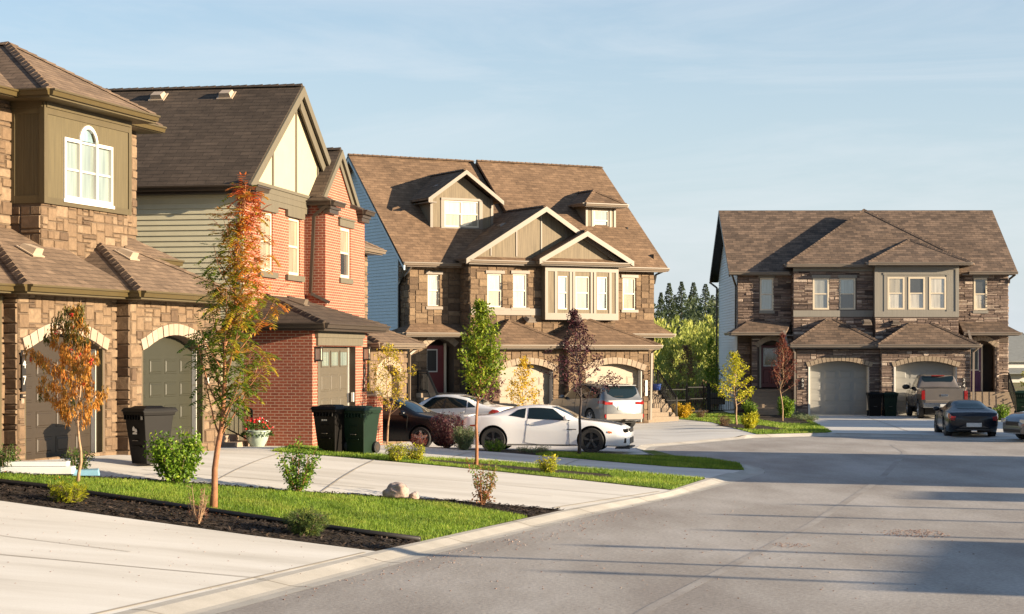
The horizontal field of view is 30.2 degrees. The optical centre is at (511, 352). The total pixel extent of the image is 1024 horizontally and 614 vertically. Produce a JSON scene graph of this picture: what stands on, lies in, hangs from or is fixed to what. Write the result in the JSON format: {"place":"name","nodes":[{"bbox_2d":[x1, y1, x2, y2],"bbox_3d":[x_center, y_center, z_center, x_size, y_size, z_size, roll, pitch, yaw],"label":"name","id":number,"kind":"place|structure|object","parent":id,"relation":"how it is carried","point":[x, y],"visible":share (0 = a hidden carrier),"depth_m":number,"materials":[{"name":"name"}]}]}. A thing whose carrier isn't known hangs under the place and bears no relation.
{"place":"outdoors","nodes":[
{"label":"outdoors","id":0,"kind":"place"},
{"bbox_2d":[0,501,374,613],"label":"driveway","id":1,"kind":"structure","parent":0,"point":[30,584],"depth_m":25.48,"materials":[{"name":"concrete"}]},
{"bbox_2d":[36,446,667,509],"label":"driveway","id":2,"kind":"structure","parent":0,"point":[123,466],"depth_m":38.08,"materials":[{"name":"concrete"}]},
{"bbox_2d":[0,443,20,466],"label":"shrub","id":3,"kind":"object","parent":2,"relation":"on","point":[5,457],"visible":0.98,"depth_m":33.83,"materials":[{"name":"green plant"}]},
{"bbox_2d":[0,461,75,473],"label":"board stack","id":4,"kind":"object","parent":2,"relation":"on","point":[47,467],"visible":0.84,"depth_m":33.79,"materials":[{"name":"white wood"}]},
{"bbox_2d":[121,405,177,463],"bbox_3d":[-6.991,1.583,36.782,0.709,1.113,0.920,0,0,42],"label":"wheelie bin","id":5,"kind":"object","parent":2,"relation":"on","point":[143,423],"visible":0.8,"depth_m":36.52,"materials":[{"name":"black plastic"}]},
{"bbox_2d":[240,417,274,446],"bbox_3d":[-6.250,1.943,46.654,0.872,0.733,0.878,0,0,0],"label":"flower pot","id":6,"kind":"object","parent":2,"relation":"on","point":[257,438],"visible":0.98,"depth_m":46.46,"materials":[{"name":"white ceramic"}]},
{"bbox_2d":[0,382,1023,611],"bbox_3d":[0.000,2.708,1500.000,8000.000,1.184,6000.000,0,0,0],"label":"ground","id":7,"kind":"structure","parent":0,"point":[1017,386],"depth_m":44.05,"materials":[{"name":"brown soil"}]},
{"bbox_2d":[0,41,250,460],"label":"stone house","id":8,"kind":"structure","parent":7,"relation":"on","point":[68,188],"depth_m":39.12,"materials":[{"name":"brown stone"}]},
{"bbox_2d":[26,334,90,459],"bbox_3d":[-9.006,0.799,37.291,0.072,2.506,3.030,0,0,16],"label":"garage door","id":9,"kind":"structure","parent":8,"relation":"in","point":[47,436],"depth_m":37.07,"materials":[{"name":"grey metal"}]},
{"bbox_2d":[63,126,114,208],"bbox_3d":[-9.041,-3.984,40.475,0.130,1.700,2.190,0,0,16],"label":"arched window","id":10,"kind":"structure","parent":8,"relation":"in","point":[87,167],"depth_m":40.52,"materials":[{"name":"white glass"}]},
{"bbox_2d":[143,336,191,444],"bbox_3d":[-7.567,0.799,41.111,0.072,2.506,2.910,0,0,16],"label":"garage door","id":11,"kind":"structure","parent":8,"relation":"in","point":[167,382],"depth_m":41.46,"materials":[{"name":"grey metal"}]},
{"bbox_2d":[105,83,390,446],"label":"brick house","id":12,"kind":"structure","parent":7,"relation":"on","point":[203,151],"depth_m":49.59,"materials":[{"name":"red brick"}]},
{"bbox_2d":[260,210,270,271],"bbox_3d":[-6.430,-2.882,49.174,0.080,1.570,1.050,0,0,10],"label":"window","id":13,"kind":"structure","parent":12,"relation":"in","point":[266,249],"depth_m":49.41,"materials":[{"name":"white glass"}]},
{"bbox_2d":[289,217,297,275],"bbox_3d":[-5.988,-2.882,51.612,0.080,1.570,1.050,0,0,10],"label":"window","id":14,"kind":"structure","parent":12,"relation":"in","point":[293,222],"depth_m":51.79,"materials":[{"name":"white glass"}]},
{"bbox_2d":[319,346,347,405],"bbox_3d":[-4.758,1.016,49.347,0.072,2.606,3.600,0,0,10],"label":"garage door","id":15,"kind":"structure","parent":12,"relation":"in","point":[333,367],"depth_m":49.70,"materials":[{"name":"grey metal"}]},
{"bbox_2d":[341,227,348,278],"bbox_3d":[-4.863,-2.867,54.657,0.080,1.440,1.100,0,0,10],"label":"window","id":16,"kind":"structure","parent":12,"relation":"in","point":[344,232],"depth_m":54.90,"materials":[{"name":"glass"}]},
{"bbox_2d":[0,471,526,540],"bbox_3d":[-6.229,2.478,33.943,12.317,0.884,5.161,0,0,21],"label":"lawn turf","id":17,"kind":"structure","parent":7,"relation":"on","point":[319,508],"depth_m":32.60,"materials":[{"name":"green plant"}]},
{"bbox_2d":[22,301,108,481],"bbox_3d":[-7.797,0.701,33.122,1.372,3.224,1.395,0,0,0],"label":"rowan tree","id":18,"kind":"object","parent":17,"relation":"on","point":[65,351],"visible":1,"depth_m":33.05,"materials":[{"name":"orange plant"}]},
{"bbox_2d":[0,482,416,550],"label":"mulch bed","id":19,"kind":"object","parent":17,"relation":"on","point":[311,538],"visible":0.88,"depth_m":29.67,"materials":[{"name":"brown wood"}]},
{"bbox_2d":[48,480,88,502],"bbox_3d":[-7.134,2.238,30.549,0.713,0.466,0.730,0,0,0],"label":"juniper","id":20,"kind":"object","parent":19,"relation":"on","point":[66,493],"visible":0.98,"depth_m":30.45,"materials":[{"name":"plant"}]},
{"bbox_2d":[185,486,211,523],"bbox_3d":[-4.833,2.362,29.335,0.447,0.642,0.426,0,0,0],"label":"twiggy shrub","id":21,"kind":"object","parent":19,"relation":"on","point":[201,508],"visible":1,"depth_m":29.33,"materials":[{"name":"beige plant"}]},
{"bbox_2d":[0,479,420,541],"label":"lawn edging","id":22,"kind":"object","parent":19,"relation":"on","point":[240,514],"visible":0.79,"depth_m":30.57,"materials":[{"name":"black plastic"}]},
{"bbox_2d":[279,505,332,535],"bbox_3d":[-3.166,2.605,29.139,0.872,0.544,0.878,0,0,0],"label":"juniper","id":23,"kind":"object","parent":19,"relation":"on","point":[300,523],"visible":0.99,"depth_m":29.03,"materials":[{"name":"green plant"}]},
{"bbox_2d":[177,172,290,507],"bbox_3d":[-4.637,-0.208,31.419,1.952,5.607,1.716,0,0,43],"label":"mountain ash","id":24,"kind":"object","parent":17,"relation":"on","point":[229,335],"visible":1,"depth_m":31.26,"materials":[{"name":"orange plant"}]},
{"bbox_2d":[0,471,562,516],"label":"mulch bed","id":25,"kind":"object","parent":17,"relation":"on","point":[501,508],"visible":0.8,"depth_m":34.73,"materials":[{"name":"brown wood"}]},
{"bbox_2d":[60,447,94,469],"bbox_3d":[-7.837,1.974,34.329,0.646,0.574,0.663,0,0,35],"label":"shrub","id":26,"kind":"object","parent":25,"relation":"on","point":[73,459],"visible":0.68,"depth_m":34.23,"materials":[{"name":"green plant"}]},
{"bbox_2d":[142,426,208,483],"bbox_3d":[-6.064,1.864,34.332,1.154,1.105,1.152,0,0,0],"label":"dogwood shrub","id":27,"kind":"object","parent":25,"relation":"on","point":[174,462],"visible":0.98,"depth_m":34.09,"materials":[{"name":"green plant"}]},
{"bbox_2d":[275,436,321,491],"bbox_3d":[-3.875,2.040,34.522,0.874,1.077,0.902,0,0,0],"label":"dogwood shrub","id":28,"kind":"object","parent":25,"relation":"on","point":[298,481],"visible":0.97,"depth_m":34.50,"materials":[{"name":"green plant"}]},
{"bbox_2d":[382,482,408,497],"bbox_3d":[-2.094,2.498,34.761,0.493,0.273,0.440,0,0,31],"label":"boulder","id":29,"kind":"object","parent":25,"relation":"on","point":[397,490],"visible":1,"depth_m":34.60,"materials":[{"name":"beige stone"}]},
{"bbox_2d":[465,455,501,504],"bbox_3d":[-0.559,2.368,34.972,0.658,0.966,0.693,0,0,-17],"label":"barberry","id":30,"kind":"object","parent":25,"relation":"on","point":[482,499],"visible":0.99,"depth_m":34.92,"materials":[{"name":"red plant"}]},
{"bbox_2d":[367,391,383,444],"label":"brick pier","id":31,"kind":"structure","parent":7,"relation":"on","point":[373,400],"depth_m":52.68,"materials":[{"name":"red brick"}]},
{"bbox_2d":[364,241,426,444],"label":"stone garage house","id":32,"kind":"structure","parent":7,"relation":"on","point":[399,342],"depth_m":60.78,"materials":[{"name":"beige"}]},
{"bbox_2d":[452,426,479,449],"bbox_3d":[-1.275,2.240,49.799,0.742,0.721,0.716,0,0,-28],"label":"spirea","id":33,"kind":"object","parent":7,"relation":"on","point":[463,439],"visible":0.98,"depth_m":49.68,"materials":[{"name":"green plant"}]},
{"bbox_2d":[271,444,704,489],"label":"lawn turf","id":34,"kind":"structure","parent":7,"relation":"on","point":[539,474],"depth_m":42.70,"materials":[{"name":"green plant"}]},
{"bbox_2d":[310,404,347,451],"bbox_3d":[-4.200,1.774,44.638,0.709,1.113,0.920,0,0,28],"label":"wheelie bin","id":35,"kind":"object","parent":34,"relation":"on","point":[329,424],"visible":0.98,"depth_m":44.34,"materials":[{"name":"black plastic"}]},
{"bbox_2d":[343,405,382,453],"bbox_3d":[-3.540,1.804,44.738,0.709,1.113,0.920,0,0,28],"label":"wheelie bin","id":36,"kind":"object","parent":34,"relation":"on","point":[360,427],"visible":0.99,"depth_m":44.46,"materials":[{"name":"green plastic"}]},
{"bbox_2d":[384,442,409,461],"bbox_3d":[-2.601,2.234,42.899,0.588,0.545,0.576,0,0,-34],"label":"shrub","id":37,"kind":"object","parent":34,"relation":"on","point":[397,454],"visible":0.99,"depth_m":42.83,"materials":[{"name":"yellow plant"}]},
{"bbox_2d":[404,442,424,463],"bbox_3d":[-2.237,2.287,43.406,0.585,0.491,0.518,0,0,0],"label":"shrub","id":38,"kind":"object","parent":34,"relation":"on","point":[416,454],"visible":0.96,"depth_m":43.32,"materials":[{"name":"yellow plant"}]},
{"bbox_2d":[429,459,612,476],"bbox_3d":[0.188,2.634,43.253,4.511,0.312,1.067,0,0,14],"label":"mulch bed","id":39,"kind":"object","parent":34,"relation":"on","point":[556,471],"visible":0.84,"depth_m":43.32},
{"bbox_2d":[456,298,509,464],"bbox_3d":[-0.638,0.669,43.295,1.254,3.870,1.190,0,0,0],"label":"maple tree","id":40,"kind":"object","parent":39,"relation":"on","point":[481,349],"visible":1,"depth_m":43.19,"materials":[{"name":"green plant"}]},
{"bbox_2d":[534,452,560,472],"bbox_3d":[0.812,2.491,42.427,0.552,0.541,0.541,0,0,21],"label":"shrub","id":41,"kind":"object","parent":34,"relation":"on","point":[546,466],"visible":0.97,"depth_m":42.36,"materials":[{"name":"yellow plant"}]},
{"bbox_2d":[346,153,678,423],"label":"brown stone duplex","id":42,"kind":"structure","parent":7,"relation":"on","point":[534,253],"depth_m":79.50,"materials":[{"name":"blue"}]},
{"bbox_2d":[428,275,438,305],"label":"window","id":43,"kind":"structure","parent":42,"relation":"in","point":[433,280],"depth_m":78.11,"materials":[{"name":"white glass"}]},
{"bbox_2d":[427,345,443,392],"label":"front door","id":44,"kind":"structure","parent":42,"relation":"in","point":[435,354],"depth_m":78.59,"materials":[{"name":"red wood"}]},
{"bbox_2d":[445,200,478,227],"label":"window","id":45,"kind":"structure","parent":42,"relation":"in","point":[457,213],"depth_m":80.26,"materials":[{"name":"glass"}]},
{"bbox_2d":[487,274,501,306],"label":"window","id":46,"kind":"structure","parent":42,"relation":"in","point":[494,281],"depth_m":78.43,"materials":[{"name":"glass"}]},
{"bbox_2d":[513,274,526,307],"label":"window","id":47,"kind":"structure","parent":42,"relation":"in","point":[519,280],"depth_m":79.03,"materials":[{"name":"glass"}]},
{"bbox_2d":[500,364,548,406],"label":"garage door","id":48,"kind":"structure","parent":42,"relation":"in","point":[542,382],"depth_m":77.37,"materials":[{"name":"beige metal"}]},
{"bbox_2d":[558,276,567,308],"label":"window","id":49,"kind":"structure","parent":42,"relation":"in","point":[562,280],"depth_m":79.61,"materials":[{"name":"white glass"}]},
{"bbox_2d":[576,276,588,309],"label":"window","id":50,"kind":"structure","parent":42,"relation":"in","point":[582,282],"depth_m":80.06,"materials":[{"name":"white glass"}]},
{"bbox_2d":[594,210,608,225],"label":"window","id":51,"kind":"structure","parent":42,"relation":"in","point":[601,217],"depth_m":83.57,"materials":[{"name":"glass"}]},
{"bbox_2d":[597,277,606,309],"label":"window","id":52,"kind":"structure","parent":42,"relation":"in","point":[601,281],"depth_m":80.51,"materials":[{"name":"white glass"}]},
{"bbox_2d":[586,364,637,421],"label":"garage door","id":53,"kind":"structure","parent":42,"relation":"in","point":[629,375],"depth_m":79.06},
{"bbox_2d":[623,278,634,309],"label":"window","id":54,"kind":"structure","parent":42,"relation":"in","point":[628,283],"depth_m":82.28,"materials":[{"name":"white glass"}]},
{"bbox_2d":[535,450,743,469],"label":"lawn turf","id":55,"kind":"structure","parent":7,"relation":"on","point":[669,466],"depth_m":47.35,"materials":[{"name":"green plant"}]},
{"bbox_2d":[539,308,622,453],"bbox_3d":[1.888,0.755,50.276,2.244,3.934,1.680,0,0,-35],"label":"purple leaf tree","id":56,"kind":"object","parent":55,"relation":"on","point":[574,314],"visible":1,"depth_m":50.14,"materials":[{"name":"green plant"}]},
{"bbox_2d":[660,283,680,335],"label":"spruce tree","id":57,"kind":"object","parent":7,"relation":"on","point":[669,303],"visible":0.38,"depth_m":184.83,"materials":[{"name":"green plant"}]},
{"bbox_2d":[661,350,680,402],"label":"green tree","id":58,"kind":"object","parent":7,"relation":"on","point":[670,357],"visible":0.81,"depth_m":95.43,"materials":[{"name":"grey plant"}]},
{"bbox_2d":[670,281,688,334],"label":"spruce tree","id":59,"kind":"object","parent":7,"relation":"on","point":[681,289],"visible":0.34,"depth_m":189.86,"materials":[{"name":"green plant"}]},
{"bbox_2d":[670,344,700,383],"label":"sapling","id":60,"kind":"object","parent":7,"relation":"on","point":[687,350],"visible":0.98,"depth_m":92.99,"materials":[{"name":"green plant"}]},
{"bbox_2d":[654,314,718,375],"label":"thicket","id":61,"kind":"object","parent":7,"relation":"on","point":[696,336],"visible":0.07,"depth_m":117.13,"materials":[{"name":"green plant"}]},
{"bbox_2d":[654,349,718,406],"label":"thicket","id":62,"kind":"object","parent":7,"relation":"on","point":[700,377],"visible":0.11,"depth_m":101.60,"materials":[{"name":"green plant"}]},
{"bbox_2d":[654,295,718,335],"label":"woods","id":63,"kind":"object","parent":7,"relation":"on","point":[692,316],"visible":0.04,"depth_m":165.67,"materials":[{"name":"green plant"}]},
{"bbox_2d":[703,336,722,411],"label":"columnar tree","id":64,"kind":"object","parent":7,"relation":"on","point":[710,377],"visible":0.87,"depth_m":94.47,"materials":[{"name":"green plant"}]},
{"bbox_2d":[679,412,831,433],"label":"lawn turf","id":65,"kind":"structure","parent":7,"relation":"on","point":[775,426],"depth_m":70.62,"materials":[{"name":"green plant"}]},
{"bbox_2d":[710,350,754,423],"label":"yellow green tree","id":66,"kind":"object","parent":65,"relation":"on","point":[736,369],"visible":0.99,"depth_m":76.51,"materials":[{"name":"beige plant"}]},
{"bbox_2d":[726,423,783,429],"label":"mulch bed","id":67,"kind":"object","parent":65,"relation":"on","point":[739,426],"visible":0.68,"depth_m":74.25,"materials":[{"name":"brown soil"}]},
{"bbox_2d":[739,411,759,428],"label":"round yellow shrub","id":68,"kind":"object","parent":67,"relation":"on","point":[750,420],"visible":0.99,"depth_m":72.13,"materials":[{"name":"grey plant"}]},
{"bbox_2d":[737,414,809,423],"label":"mulch bed","id":69,"kind":"object","parent":65,"relation":"on","point":[774,418],"visible":0.48,"depth_m":82.03,"materials":[{"name":"brown soil"}]},
{"bbox_2d":[768,332,800,420],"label":"red leaf tree","id":70,"kind":"object","parent":69,"relation":"on","point":[782,341],"visible":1,"depth_m":80.37,"materials":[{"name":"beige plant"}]},
{"bbox_2d":[775,396,795,417],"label":"shrub","id":71,"kind":"object","parent":69,"relation":"on","point":[788,407],"visible":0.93,"depth_m":83.84,"materials":[{"name":"green plant"}]},
{"bbox_2d":[709,209,1022,414],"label":"grey stone duplex","id":72,"kind":"structure","parent":7,"relation":"on","point":[854,306],"depth_m":89.88,"materials":[{"name":"stone"}]},
{"bbox_2d":[760,278,773,310],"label":"window","id":73,"kind":"structure","parent":72,"relation":"in","point":[766,284],"depth_m":90.50,"materials":[{"name":"grey glass"}]},
{"bbox_2d":[761,345,779,386],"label":"front door","id":74,"kind":"structure","parent":72,"relation":"in","point":[767,354],"depth_m":90.72,"materials":[{"name":"red wood"}]},
{"bbox_2d":[813,278,828,309],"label":"window","id":75,"kind":"structure","parent":72,"relation":"in","point":[820,285],"depth_m":89.88,"materials":[{"name":"glass"}]},
{"bbox_2d":[810,361,866,414],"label":"garage door","id":76,"kind":"structure","parent":72,"relation":"in","point":[836,387],"depth_m":88.79,"materials":[{"name":"grey metal"}]},
{"bbox_2d":[839,278,854,309],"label":"window","id":77,"kind":"structure","parent":72,"relation":"in","point":[847,285],"depth_m":89.86,"materials":[{"name":"glass"}]},
{"bbox_2d":[887,277,904,309],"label":"window","id":78,"kind":"structure","parent":72,"relation":"in","point":[895,285],"depth_m":89.33,"materials":[{"name":"white glass"}]},
{"bbox_2d":[908,277,924,309],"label":"window","id":79,"kind":"structure","parent":72,"relation":"in","point":[916,285],"depth_m":89.33,"materials":[{"name":"white glass"}]},
{"bbox_2d":[896,361,953,414],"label":"garage door","id":80,"kind":"structure","parent":72,"relation":"in","point":[906,373],"depth_m":88.45,"materials":[{"name":"grey metal"}]},
{"bbox_2d":[929,277,945,309],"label":"window","id":81,"kind":"structure","parent":72,"relation":"in","point":[937,285],"depth_m":89.31,"materials":[{"name":"white glass"}]},
{"bbox_2d":[971,347,980,391],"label":"front door","id":82,"kind":"structure","parent":72,"relation":"in","point":[977,388],"depth_m":90.61,"materials":[{"name":"red wood"}]},
{"bbox_2d":[974,278,986,309],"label":"window","id":83,"kind":"structure","parent":72,"relation":"in","point":[980,285],"depth_m":90.39,"materials":[{"name":"white glass"}]},
{"bbox_2d":[0,0,1023,332],"label":"sky","id":84,"kind":"structure","parent":0,"point":[692,110],"materials":[{"name":"blue"}]},
{"bbox_2d":[370,445,743,478],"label":"driveway","id":85,"kind":"structure","parent":0,"point":[509,457],"depth_m":46.66,"materials":[{"name":"concrete"}]},
{"bbox_2d":[367,343,416,444],"bbox_3d":[-3.483,1.169,52.642,1.485,2.925,1.443,0,0,24],"label":"yellow tree","id":86,"kind":"object","parent":85,"relation":"on","point":[388,354],"visible":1,"depth_m":52.58,"materials":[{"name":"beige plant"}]},
{"bbox_2d":[383,397,462,446],"bbox_3d":[-3.602,2.045,56.201,4.545,1.470,2.164,0,0,20],"label":"dark sedan","id":87,"kind":"object","parent":85,"relation":"on","point":[408,419],"visible":0.24,"depth_m":55.17,"materials":[{"name":"black paint"}]},
{"bbox_2d":[394,419,754,453],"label":"driveway","id":88,"kind":"structure","parent":0,"point":[695,431],"depth_m":67.59,"materials":[{"name":"concrete"}]},
{"bbox_2d":[1,416,906,613],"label":"driveway joints","id":89,"kind":"object","parent":88,"relation":"on","point":[290,568],"visible":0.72,"depth_m":26.00,"materials":[{"name":"grey concrete"}]},
{"bbox_2d":[418,394,512,419],"bbox_3d":[-2.148,2.145,65.199,4.545,1.470,2.164,0,0,22],"label":"white sedan","id":90,"kind":"object","parent":88,"relation":"on","point":[457,404],"visible":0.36,"depth_m":64.33,"materials":[{"name":"white paint"}]},
{"bbox_2d":[431,447,536,454],"bbox_3d":[-0.750,2.633,50.725,3.300,0.225,3.550,0,0,0],"label":"mulch bed","id":91,"kind":"object","parent":88,"relation":"on","point":[519,452],"visible":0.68,"depth_m":50.11,"materials":[{"name":"brown soil"}]},
{"bbox_2d":[427,412,466,448],"bbox_3d":[-1.731,2.072,50.935,1.056,1.054,0.978,0,0,45],"label":"purple barberry","id":92,"kind":"object","parent":91,"relation":"on","point":[445,438],"visible":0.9,"depth_m":50.78,"materials":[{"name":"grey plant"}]},
{"bbox_2d":[505,355,541,405],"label":"golden tree","id":93,"kind":"object","parent":88,"relation":"on","point":[523,362],"visible":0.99,"depth_m":71.91,"materials":[{"name":"yellow plant"}]},
{"bbox_2d":[462,404,634,452],"bbox_3d":[1.084,2.192,55.487,4.890,1.375,2.193,0,0,9],"label":"white coupe","id":94,"kind":"object","parent":88,"relation":"on","point":[539,425],"visible":0.91,"depth_m":54.66,"materials":[{"name":"white paint"}]},
{"bbox_2d":[548,383,643,426],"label":"silver suv","id":95,"kind":"object","parent":88,"relation":"on","point":[622,403],"visible":0.74,"depth_m":73.26,"materials":[{"name":"grey paint"}]},
{"bbox_2d":[217,436,1023,613],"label":"road","id":96,"kind":"structure","parent":0,"point":[967,496],"depth_m":28.68,"materials":[{"name":"grey asphalt"}]},
{"bbox_2d":[114,464,764,613],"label":"kerb","id":97,"kind":"structure","parent":96,"relation":"on","point":[223,599],"depth_m":27.20,"materials":[{"name":"concrete"}]},
{"bbox_2d":[634,445,906,613],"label":"road seam","id":98,"kind":"object","parent":96,"relation":"on","point":[651,607],"visible":1,"depth_m":28.94,"materials":[{"name":"concrete"}]},
{"bbox_2d":[636,433,1023,454],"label":"kerb","id":99,"kind":"structure","parent":96,"relation":"on","point":[648,447],"depth_m":66.71,"materials":[{"name":"concrete"}]},
{"bbox_2d":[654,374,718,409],"bbox_3d":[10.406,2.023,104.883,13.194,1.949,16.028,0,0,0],"label":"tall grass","id":100,"kind":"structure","parent":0,"point":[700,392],"depth_m":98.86,"materials":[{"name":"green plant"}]},
{"bbox_2d":[805,415,1023,439],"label":"driveway","id":101,"kind":"structure","parent":0,"point":[911,425],"depth_m":74.61,"materials":[{"name":"concrete"}]},
{"bbox_2d":[866,392,882,415],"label":"wheelie bin","id":102,"kind":"object","parent":101,"relation":"on","point":[874,400],"visible":1,"depth_m":86.71,"materials":[{"name":"black plastic"}]},
{"bbox_2d":[882,392,898,415],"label":"wheelie bin","id":103,"kind":"object","parent":101,"relation":"on","point":[889,399],"visible":1,"depth_m":86.71,"materials":[{"name":"green plastic"}]},
{"bbox_2d":[902,374,967,418],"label":"pickup truck","id":104,"kind":"object","parent":101,"relation":"on","point":[926,393],"visible":0.81,"depth_m":83.58,"materials":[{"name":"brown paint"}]},
{"bbox_2d":[933,400,997,435],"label":"dark coupe","id":105,"kind":"object","parent":101,"relation":"on","point":[951,416],"visible":1,"depth_m":66.10,"materials":[{"name":"black paint"}]},
{"bbox_2d":[1001,411,1023,438],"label":"silver car","id":106,"kind":"object","parent":101,"relation":"on","point":[1013,423],"visible":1,"depth_m":64.05,"materials":[{"name":"grey paint"}]},
{"bbox_2d":[1008,333,1023,381],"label":"house","id":107,"kind":"structure","parent":0,"point":[1016,357],"depth_m":189.88,"materials":[{"name":"white"}]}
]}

